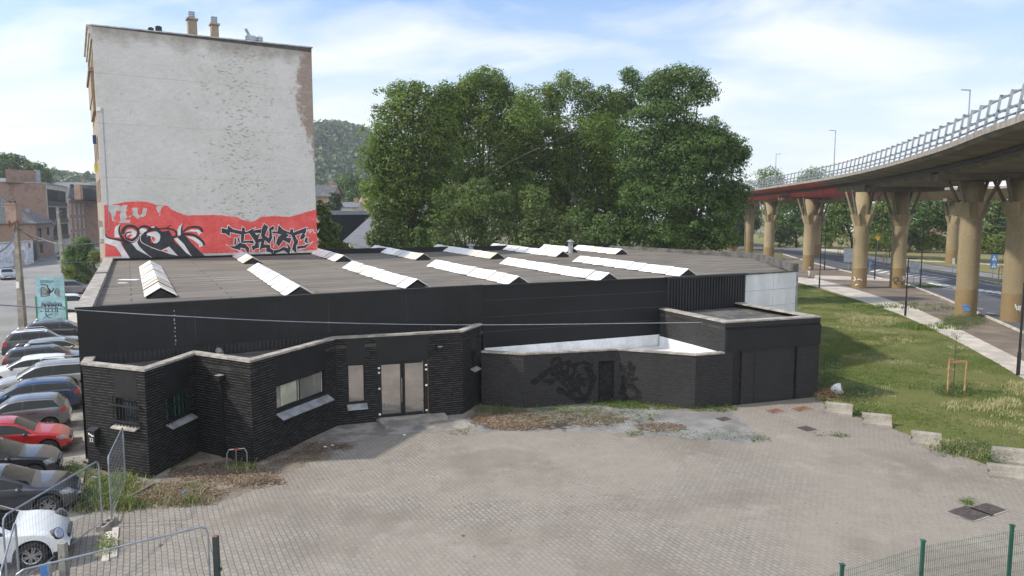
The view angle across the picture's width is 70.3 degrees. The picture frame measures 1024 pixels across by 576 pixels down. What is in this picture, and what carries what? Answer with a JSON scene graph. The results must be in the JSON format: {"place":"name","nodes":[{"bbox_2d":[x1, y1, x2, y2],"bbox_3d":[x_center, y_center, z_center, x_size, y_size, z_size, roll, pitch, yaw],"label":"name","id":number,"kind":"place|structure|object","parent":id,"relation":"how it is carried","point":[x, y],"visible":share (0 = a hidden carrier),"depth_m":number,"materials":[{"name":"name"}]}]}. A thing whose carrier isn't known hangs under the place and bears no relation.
{"place":"outdoors","nodes":[
{"label":"outdoors","id":0,"kind":"place"},
{"bbox_2d":[0,169,69,252],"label":"brick apartment block","id":1,"kind":"structure","parent":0,"point":[30,190],"depth_m":156.93,"materials":[{"name":"brick"}]},
{"bbox_2d":[47,189,65,202],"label":"window","id":2,"kind":"structure","parent":1,"relation":"in","point":[52,195],"depth_m":169.20,"materials":[{"name":"glass"}]},
{"bbox_2d":[0,244,100,354],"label":"street","id":3,"kind":"structure","parent":0,"point":[47,266],"depth_m":84.71,"materials":[{"name":"asphalt"}]},
{"bbox_2d":[0,240,33,267],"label":"garage block","id":4,"kind":"structure","parent":3,"relation":"on","point":[8,254],"depth_m":123.01,"materials":[{"name":"paint"}]},
{"bbox_2d":[8,220,26,328],"bbox_3d":[-38.200,-0.956,56.247,0.875,8.518,0.500,0,6,0],"label":"utility pole","id":5,"kind":"object","parent":3,"relation":"on","point":[22,313],"visible":0.95,"depth_m":56.23,"materials":[{"name":"concrete"}]},
{"bbox_2d":[35,277,67,320],"bbox_3d":[-34.939,1.241,55.155,2.134,4.173,0.130,-1,6,-12],"label":"billboard","id":6,"kind":"object","parent":3,"relation":"on","point":[50,292],"visible":0.89,"depth_m":55.07,"materials":[{"name":"paper"}]},
{"bbox_2d":[56,211,65,267],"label":"utility pole","id":7,"kind":"object","parent":3,"relation":"on","point":[60,240],"visible":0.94,"depth_m":117.78,"materials":[{"name":"concrete"}]},
{"bbox_2d":[64,279,87,292],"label":"parked car","id":8,"kind":"object","parent":3,"relation":"on","point":[73,286],"visible":0.38,"depth_m":79.81,"materials":[{"name":"grey paint"}]},
{"bbox_2d":[0,355,169,520],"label":"parking lot","id":9,"kind":"structure","parent":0,"point":[76,450],"depth_m":27.57,"materials":[{"name":"asphalt"}]},
{"bbox_2d":[0,437,62,469],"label":"parked car","id":10,"kind":"object","parent":9,"relation":"on","point":[41,456],"visible":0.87,"depth_m":24.50,"materials":[{"name":"black paint"}]},
{"bbox_2d":[0,392,72,423],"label":"parked car","id":11,"kind":"object","parent":9,"relation":"on","point":[51,407],"visible":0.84,"depth_m":29.93,"materials":[{"name":"grey paint"}]},
{"bbox_2d":[0,353,72,378],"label":"parked car","id":12,"kind":"object","parent":9,"relation":"on","point":[21,364],"visible":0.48,"depth_m":38.02,"materials":[{"name":"white paint"}]},
{"bbox_2d":[0,415,73,448],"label":"parked car","id":13,"kind":"object","parent":9,"relation":"on","point":[28,431],"visible":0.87,"depth_m":26.95,"materials":[{"name":"red paint"}]},
{"bbox_2d":[1,326,77,355],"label":"parked car","id":14,"kind":"object","parent":9,"relation":"on","point":[13,339],"visible":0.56,"depth_m":45.26,"materials":[{"name":"paint"}]},
{"bbox_2d":[1,342,78,365],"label":"parked car","id":15,"kind":"object","parent":9,"relation":"on","point":[12,355],"visible":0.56,"depth_m":40.91,"materials":[{"name":"paint"}]},
{"bbox_2d":[0,354,80,389],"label":"parked car","id":16,"kind":"object","parent":9,"relation":"on","point":[60,367],"visible":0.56,"depth_m":35.70,"materials":[{"name":"silver paint"}]},
{"bbox_2d":[0,463,81,510],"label":"parked car","id":17,"kind":"object","parent":9,"relation":"on","point":[19,485],"visible":0.9,"depth_m":21.68,"materials":[{"name":"grey paint"}]},
{"bbox_2d":[0,376,81,406],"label":"parked car","id":18,"kind":"object","parent":9,"relation":"on","point":[69,387],"visible":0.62,"depth_m":32.90,"materials":[{"name":"blue paint"}]},
{"bbox_2d":[24,336,78,349],"bbox_3d":[-27.548,3.709,44.431,4.224,1.466,2.169,-3,7,-28],"label":"parked car","id":19,"kind":"object","parent":9,"relation":"on","point":[69,343],"visible":0.31,"depth_m":43.82,"materials":[{"name":"silver paint"}]},
{"bbox_2d":[25,317,77,335],"bbox_3d":[-30.983,2.973,50.262,4.874,1.728,2.309,-3,7,-28],"label":"parked car","id":20,"kind":"object","parent":9,"relation":"on","point":[64,327],"visible":0.35,"depth_m":49.44,"materials":[{"name":"grey paint"}]},
{"bbox_2d":[317,211,372,245],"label":"black hall","id":21,"kind":"structure","parent":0,"point":[350,222],"depth_m":98.29,"materials":[{"name":"beige metal"}]},
{"bbox_2d":[0,304,702,324],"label":"overhead cable","id":22,"kind":"object","parent":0,"point":[323,322],"visible":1,"depth_m":27.51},
{"bbox_2d":[340,198,365,210],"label":"grey shed","id":23,"kind":"structure","parent":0,"point":[356,205],"depth_m":165.47,"materials":[{"name":"stone"}]},
{"bbox_2d":[314,131,434,215],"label":"hill","id":24,"kind":"structure","parent":0,"point":[362,161],"depth_m":620.81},
{"bbox_2d":[313,118,399,186],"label":"wood","id":25,"kind":"object","parent":24,"relation":"on","point":[341,162],"visible":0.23,"depth_m":593.49,"materials":[{"name":"green plant"}]},
{"bbox_2d":[0,0,1023,219],"label":"sky","id":26,"kind":"structure","parent":0,"point":[879,74],"materials":[{"name":"blue"}]},
{"bbox_2d":[2,392,1023,575],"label":"yard","id":27,"kind":"structure","parent":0,"point":[296,527],"depth_m":22.02,"materials":[{"name":"concrete"}]},
{"bbox_2d":[0,523,19,575],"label":"site fence panel","id":28,"kind":"object","parent":27,"relation":"on","point":[14,528],"visible":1,"depth_m":15.93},
{"bbox_2d":[0,505,73,568],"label":"parked car","id":29,"kind":"object","parent":27,"relation":"on","point":[56,537],"visible":0.86,"depth_m":18.65,"materials":[{"name":"white paint"}]},
{"bbox_2d":[2,461,102,575],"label":"site fence panel","id":30,"kind":"object","parent":27,"relation":"on","point":[3,529],"visible":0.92,"depth_m":18.64,"materials":[{"name":"metal"}]},
{"bbox_2d":[57,541,69,575],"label":"concrete post","id":31,"kind":"object","parent":27,"relation":"on","point":[62,549],"visible":1,"depth_m":15.49,"materials":[{"name":"concrete"}]},
{"bbox_2d":[96,517,117,531],"bbox_3d":[-11.680,6.808,20.962,0.240,0.140,0.720,0,6,0],"label":"fence foot","id":32,"kind":"object","parent":27,"relation":"on","point":[108,522],"visible":0.97,"depth_m":20.88},
{"bbox_2d":[107,428,125,519],"bbox_3d":[-12.210,5.662,22.503,0.044,1.942,3.266,-2,6,-21],"label":"site fence panel","id":33,"kind":"object","parent":32,"relation":"on","point":[122,469],"visible":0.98,"depth_m":22.22,"materials":[{"name":"metal"}]},
{"bbox_2d":[101,527,118,562],"bbox_3d":[-10.934,6.982,19.840,0.351,0.050,2.182,-3,7,-26],"label":"kerb strip","id":34,"kind":"object","parent":27,"relation":"on","point":[115,530],"visible":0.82,"depth_m":19.72,"materials":[{"name":"concrete"}]},
{"bbox_2d":[15,526,210,575],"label":"site fence panel","id":35,"kind":"object","parent":27,"relation":"on","point":[95,552],"visible":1,"depth_m":15.54,"materials":[{"name":"metal"}]},
{"bbox_2d":[61,459,265,559],"bbox_3d":[-12.370,6.558,22.602,7.336,0.300,7.524,0,6,0],"label":"corner straw","id":36,"kind":"object","parent":27,"relation":"on","point":[104,505],"visible":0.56,"depth_m":22.95,"materials":[{"name":"beige plant"}]},
{"bbox_2d":[78,437,355,511],"bbox_3d":[-9.467,6.376,25.764,10.691,0.001,6.272,-3,6,-23],"label":"earth strip","id":37,"kind":"object","parent":27,"relation":"on","point":[234,491],"visible":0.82,"depth_m":25.12,"materials":[{"name":"soil"}]},
{"bbox_2d":[62,455,259,555],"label":"corner weeds","id":38,"kind":"object","parent":37,"relation":"on","point":[97,490],"visible":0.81,"depth_m":22.93,"materials":[{"name":"green plant"}]},
{"bbox_2d":[108,441,356,508],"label":"leaf litter","id":39,"kind":"object","parent":37,"relation":"on","point":[242,479],"visible":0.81,"depth_m":24.63,"materials":[{"name":"plant"}]},
{"bbox_2d":[212,535,221,575],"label":"green post","id":40,"kind":"object","parent":27,"relation":"on","point":[217,569],"visible":1,"depth_m":15.86,"materials":[{"name":"metal"}]},
{"bbox_2d":[307,418,477,449],"bbox_3d":[-5.193,5.893,30.386,7.154,0.001,2.725,-3,7,-25],"label":"concrete apron","id":41,"kind":"object","parent":27,"relation":"on","point":[355,432],"visible":0.84,"depth_m":30.18,"materials":[{"name":"concrete"}]},
{"bbox_2d":[82,411,995,567],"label":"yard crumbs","id":42,"kind":"object","parent":27,"relation":"on","point":[570,496],"visible":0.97,"depth_m":22.59,"materials":[{"name":"grey stone"}]},
{"bbox_2d":[464,403,764,443],"bbox_3d":[4.194,5.737,31.931,12.498,0.001,5.525,1,6,9],"label":"gravel patch","id":43,"kind":"object","parent":27,"relation":"on","point":[701,423],"visible":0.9,"depth_m":31.20,"materials":[{"name":"gravel"}]},
{"bbox_2d":[466,407,686,432],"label":"leaf litter","id":44,"kind":"object","parent":43,"relation":"on","point":[509,424],"visible":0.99,"depth_m":31.36,"materials":[{"name":"plant"}]},
{"bbox_2d":[447,398,977,505],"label":"wall weeds","id":45,"kind":"object","parent":43,"relation":"on","point":[636,405],"depth_m":33.08,"materials":[{"name":"green plant"}]},
{"bbox_2d":[825,401,852,416],"bbox_3d":[14.685,5.429,32.679,1.139,0.470,0.570,3,7,27],"label":"concrete barrier","id":46,"kind":"object","parent":27,"relation":"on","point":[838,408],"visible":1,"depth_m":32.63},
{"bbox_2d":[862,412,891,427],"bbox_3d":[15.523,5.609,30.940,1.139,0.470,0.570,2,6,22],"label":"concrete barrier","id":47,"kind":"object","parent":27,"relation":"on","point":[877,420],"visible":1,"depth_m":30.90,"materials":[{"name":"concrete"}]},
{"bbox_2d":[911,430,941,447],"bbox_3d":[16.134,5.878,28.339,1.041,0.470,0.570,3,7,27],"label":"concrete barrier","id":48,"kind":"object","parent":27,"relation":"on","point":[918,437],"visible":0.96,"depth_m":28.31,"materials":[{"name":"concrete"}]},
{"bbox_2d":[831,524,1023,575],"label":"green fence","id":49,"kind":"object","parent":27,"relation":"on","point":[1009,557],"visible":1,"depth_m":15.88,"materials":[{"name":"metal"}]},
{"bbox_2d":[944,505,992,521],"bbox_3d":[13.753,6.771,21.868,1.070,0.014,0.870,-3,7,-28],"label":"manhole cover","id":50,"kind":"object","parent":27,"relation":"on","point":[967,512],"visible":1,"depth_m":21.82,"materials":[{"name":"metal"}]},
{"bbox_2d":[971,502,1009,516],"bbox_3d":[14.521,6.740,22.170,0.970,0.014,0.720,-3,7,-28],"label":"manhole cover","id":51,"kind":"object","parent":27,"relation":"on","point":[989,508],"visible":1,"depth_m":22.19,"materials":[{"name":"metal"}]},
{"bbox_2d":[985,462,1023,480],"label":"concrete barrier","id":52,"kind":"object","parent":27,"relation":"on","point":[1004,471],"visible":1,"depth_m":24.87,"materials":[{"name":"concrete"}]},
{"bbox_2d":[170,220,1022,470],"bbox_3d":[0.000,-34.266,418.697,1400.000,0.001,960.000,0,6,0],"label":"ground","id":53,"kind":"structure","parent":0,"point":[778,253],"depth_m":179.53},
{"bbox_2d":[0,198,54,257],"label":"corner house","id":54,"kind":"structure","parent":53,"relation":"on","point":[35,224],"depth_m":142.32,"materials":[{"name":"paint"}]},
{"bbox_2d":[0,152,55,183],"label":"lime tree","id":55,"kind":"object","parent":53,"relation":"on","point":[10,161],"visible":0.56,"depth_m":230.11,"materials":[{"name":"green plant"}]},
{"bbox_2d":[58,236,96,283],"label":"broadleaf tree","id":56,"kind":"object","parent":53,"relation":"on","point":[78,254],"visible":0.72,"depth_m":91.20,"materials":[{"name":"green plant"}]},
{"bbox_2d":[61,248,100,279],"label":"bush","id":57,"kind":"object","parent":53,"relation":"on","point":[94,258],"visible":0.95,"depth_m":87.92,"materials":[{"name":"green plant"}]},
{"bbox_2d":[67,184,99,244],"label":"row house","id":58,"kind":"structure","parent":53,"relation":"on","point":[82,210],"depth_m":200.87,"materials":[{"name":"paint"}]},
{"bbox_2d":[84,11,318,262],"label":"apartment building","id":59,"kind":"structure","parent":53,"relation":"on","point":[203,145],"depth_m":52.57,"materials":[{"name":"paint"}]},
{"bbox_2d":[316,199,342,244],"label":"fruit tree","id":60,"kind":"object","parent":53,"relation":"on","point":[327,228],"visible":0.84,"depth_m":66.27,"materials":[{"name":"green plant"}]},
{"bbox_2d":[315,181,344,210],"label":"villa","id":61,"kind":"object","parent":53,"relation":"on","point":[322,192],"visible":0.14,"depth_m":176.44,"materials":[{"name":"white brick"}]},
{"bbox_2d":[326,192,343,210],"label":"conifer","id":62,"kind":"object","parent":53,"relation":"on","point":[333,203],"visible":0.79,"depth_m":148.25,"materials":[{"name":"green plant"}]},
{"bbox_2d":[317,240,352,248],"bbox_3d":[-15.565,-0.864,64.139,3.352,6.713,2.111,2,6,15],"label":"bush","id":63,"kind":"object","parent":53,"relation":"on","point":[330,245],"visible":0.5,"depth_m":63.46,"materials":[{"name":"green plant"}]},
{"bbox_2d":[334,171,385,201],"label":"lime tree","id":64,"kind":"object","parent":53,"relation":"on","point":[350,190],"visible":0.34,"depth_m":230.30,"materials":[{"name":"green plant"}]},
{"bbox_2d":[343,215,404,247],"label":"slate annexe","id":65,"kind":"structure","parent":53,"relation":"on","point":[355,239],"depth_m":84.66,"materials":[{"name":"stone"}]},
{"bbox_2d":[364,194,410,247],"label":"ivy tree","id":66,"kind":"object","parent":53,"relation":"on","point":[383,234],"visible":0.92,"depth_m":70.22,"materials":[{"name":"green plant"}]},
{"bbox_2d":[75,240,821,478],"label":"warehouse","id":67,"kind":"structure","parent":53,"relation":"on","point":[165,392],"depth_m":33.64,"materials":[{"name":"black brick"}]},
{"bbox_2d":[86,426,99,445],"bbox_3d":[-14.617,5.171,25.380,0.380,0.600,0.230,2,6,22],"label":"mailbox","id":68,"kind":"object","parent":67,"relation":"attached to","point":[93,436],"visible":1,"depth_m":25.32,"materials":[{"name":"metal"}]},
{"bbox_2d":[119,398,137,422],"bbox_3d":[-13.088,4.199,24.967,0.957,0.907,0.449,0,6,0],"label":"window","id":69,"kind":"structure","parent":67,"relation":"in","point":[130,401],"depth_m":25.00,"materials":[{"name":"black glass"}]},
{"bbox_2d":[276,370,322,410],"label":"window","id":70,"kind":"structure","parent":67,"relation":"in","point":[309,385],"depth_m":29.02,"materials":[{"name":"grey glass"}]},
{"bbox_2d":[347,364,364,402],"bbox_3d":[-6.670,4.069,31.103,0.721,1.660,0.282,0,6,-3],"label":"window","id":71,"kind":"structure","parent":67,"relation":"in","point":[355,373],"depth_m":31.09,"materials":[{"name":"grey glass"}]},
{"bbox_2d":[378,362,402,416],"bbox_3d":[-5.269,4.408,31.540,0.991,2.356,0.459,0,6,0],"label":"door","id":72,"kind":"structure","parent":67,"relation":"in","point":[391,388],"depth_m":31.58,"materials":[{"name":"grey glass"}]},
{"bbox_2d":[402,361,427,414],"bbox_3d":[-4.247,4.370,31.904,1.055,2.356,0.331,0,6,-2],"label":"door","id":73,"kind":"structure","parent":67,"relation":"in","point":[413,371],"depth_m":31.90,"materials":[{"name":"grey glass"}]},
{"bbox_2d":[598,361,612,401],"bbox_3d":[4.451,4.439,34.689,0.799,1.985,0.110,-2,6,-15],"label":"steel door","id":74,"kind":"structure","parent":67,"relation":"in","point":[605,368],"depth_m":34.71,"materials":[{"name":"metal"}]},
{"bbox_2d":[731,351,740,404],"bbox_3d":[10.502,4.229,34.169,0.522,2.550,0.120,-2,6,-19],"label":"side door","id":75,"kind":"structure","parent":67,"relation":"in","point":[736,365],"depth_m":34.18,"materials":[{"name":"metal"}]},
{"bbox_2d":[424,177,521,246],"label":"willow tree","id":76,"kind":"object","parent":53,"relation":"on","point":[471,222],"visible":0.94,"depth_m":69.68,"materials":[{"name":"green plant"}]},
{"bbox_2d":[423,64,548,245],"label":"maple tree","id":77,"kind":"object","parent":53,"relation":"on","point":[490,125],"visible":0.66,"depth_m":77.23,"materials":[{"name":"green plant"}]},
{"bbox_2d":[353,78,622,246],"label":"maple tree","id":78,"kind":"object","parent":53,"relation":"on","point":[429,134],"visible":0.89,"depth_m":73.78,"materials":[{"name":"green plant"}]},
{"bbox_2d":[506,184,559,244],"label":"young maple","id":79,"kind":"object","parent":53,"relation":"on","point":[541,214],"visible":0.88,"depth_m":68.91,"materials":[{"name":"green plant"}]},
{"bbox_2d":[507,214,594,244],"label":"bush","id":80,"kind":"object","parent":53,"relation":"on","point":[566,224],"visible":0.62,"depth_m":68.65,"materials":[{"name":"green plant"}]},
{"bbox_2d":[503,69,627,241],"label":"beech tree","id":81,"kind":"object","parent":53,"relation":"on","point":[588,183],"visible":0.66,"depth_m":81.39,"materials":[{"name":"green plant"}]},
{"bbox_2d":[390,112,740,250],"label":"trees","id":82,"kind":"object","parent":53,"relation":"on","point":[620,232],"visible":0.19,"depth_m":73.76,"materials":[{"name":"green plant"}]},
{"bbox_2d":[590,65,653,244],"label":"deciduous tree","id":83,"kind":"object","parent":53,"relation":"on","point":[632,78],"visible":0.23,"depth_m":83.48,"materials":[{"name":"green plant"}]},
{"bbox_2d":[606,61,754,250],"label":"maple tree","id":84,"kind":"object","parent":53,"relation":"on","point":[702,150],"visible":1,"depth_m":70.50,"materials":[{"name":"green plant"}]},
{"bbox_2d":[681,183,1008,263],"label":"viaduct","id":85,"kind":"object","parent":53,"relation":"on","point":[951,217],"visible":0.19,"depth_m":129.27,"materials":[{"name":"concrete"}]},
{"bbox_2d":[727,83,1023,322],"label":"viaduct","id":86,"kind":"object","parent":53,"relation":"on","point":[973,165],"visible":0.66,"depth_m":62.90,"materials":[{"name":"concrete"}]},
{"bbox_2d":[697,235,1003,274],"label":"field","id":87,"kind":"structure","parent":0,"point":[985,257],"depth_m":157.69,"materials":[{"name":"green plant"}]},
{"bbox_2d":[736,205,761,245],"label":"roadside tree","id":88,"kind":"object","parent":87,"relation":"on","point":[741,225],"visible":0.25,"depth_m":197.45,"materials":[{"name":"green plant"}]},
{"bbox_2d":[745,165,787,237],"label":"roadside tree","id":89,"kind":"object","parent":87,"relation":"on","point":[765,175],"visible":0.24,"depth_m":221.38,"materials":[{"name":"green plant"}]},
{"bbox_2d":[775,203,804,247],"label":"roadside tree","id":90,"kind":"object","parent":87,"relation":"on","point":[783,233],"visible":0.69,"depth_m":187.12,"materials":[{"name":"green plant"}]},
{"bbox_2d":[822,202,854,247],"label":"roadside tree","id":91,"kind":"object","parent":87,"relation":"on","point":[838,210],"visible":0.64,"depth_m":182.27,"materials":[{"name":"green plant"}]},
{"bbox_2d":[869,201,892,247],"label":"roadside tree","id":92,"kind":"object","parent":87,"relation":"on","point":[881,219],"visible":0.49,"depth_m":172.10,"materials":[{"name":"green plant"}]},
{"bbox_2d":[885,200,959,252],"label":"roadside tree","id":93,"kind":"object","parent":87,"relation":"on","point":[922,211],"visible":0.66,"depth_m":161.72,"materials":[{"name":"green plant"}]},
{"bbox_2d":[868,230,1005,254],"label":"hedge","id":94,"kind":"object","parent":87,"relation":"on","point":[935,240],"visible":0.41,"depth_m":163.41,"materials":[{"name":"green plant"}]},
{"bbox_2d":[982,199,1007,253],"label":"roadside tree","id":95,"kind":"object","parent":87,"relation":"on","point":[995,222],"visible":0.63,"depth_m":157.50,"materials":[{"name":"green plant"}]},
{"bbox_2d":[737,247,1002,278],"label":"pavement","id":96,"kind":"structure","parent":0,"point":[942,268],"depth_m":126.92,"materials":[{"name":"concrete"}]},
{"bbox_2d":[783,250,1023,330],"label":"road","id":97,"kind":"structure","parent":0,"point":[988,303],"depth_m":91.63,"materials":[{"name":"asphalt"}]},
{"bbox_2d":[783,250,1023,333],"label":"road kerb","id":98,"kind":"structure","parent":97,"relation":"on","point":[995,320],"depth_m":90.14,"materials":[{"name":"concrete"}]},
{"bbox_2d":[873,268,951,282],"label":"crossing area","id":99,"kind":"object","parent":97,"relation":"on","point":[886,275],"visible":0.67,"depth_m":101.51,"materials":[{"name":"paint"}]},
{"bbox_2d":[784,255,1023,360],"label":"bare earth","id":100,"kind":"structure","parent":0,"point":[1000,336],"depth_m":71.75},
{"bbox_2d":[839,256,974,330],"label":"path weeds","id":101,"kind":"object","parent":100,"relation":"on","point":[940,326],"visible":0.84,"depth_m":68.85,"materials":[{"name":"green plant"}]},
{"bbox_2d":[797,283,1023,463],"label":"lawn","id":102,"kind":"structure","parent":0,"point":[923,395],"depth_m":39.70,"materials":[{"name":"plant"}]},
{"bbox_2d":[797,288,1023,431],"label":"dry grass tufts","id":103,"kind":"object","parent":102,"relation":"on","point":[910,363],"visible":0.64,"depth_m":43.15,"materials":[{"name":"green plant"}]},
{"bbox_2d":[817,313,1013,464],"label":"green weeds","id":104,"kind":"object","parent":102,"relation":"on","point":[827,378],"visible":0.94,"depth_m":36.09,"materials":[{"name":"green plant"}]},
{"bbox_2d":[834,310,1023,458],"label":"dry weeds","id":105,"kind":"object","parent":102,"relation":"on","point":[995,403],"visible":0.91,"depth_m":34.65,"materials":[{"name":"beige plant"}]},
{"bbox_2d":[939,331,967,392],"bbox_3d":[22.049,3.741,36.296,1.075,3.184,1.271,0,6,0],"label":"young tree","id":106,"kind":"object","parent":102,"relation":"on","point":[954,360],"visible":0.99,"depth_m":36.12,"materials":[{"name":"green plant"}]},
{"bbox_2d":[991,446,1023,465],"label":"concrete barrier","id":107,"kind":"object","parent":102,"relation":"on","point":[1017,454],"visible":0.86,"depth_m":26.25,"materials":[{"name":"concrete"}]},
{"bbox_2d":[798,277,1023,378],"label":"footpath","id":108,"kind":"structure","parent":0,"point":[1005,359],"depth_m":61.53,"materials":[{"name":"concrete"}]},
{"bbox_2d":[1016,283,1023,375],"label":"street lamp","id":109,"kind":"object","parent":108,"relation":"on","point":[1019,353],"visible":1,"depth_m":40.24,"materials":[{"name":"metal"}]},
{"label":"hill","id":110,"kind":"structure","parent":0,"visible":0},
{"bbox_2d":[46,166,95,183],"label":"wood","id":111,"kind":"object","parent":110,"relation":"on","point":[65,176],"visible":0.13,"depth_m":483.99,"materials":[{"name":"green plant"}]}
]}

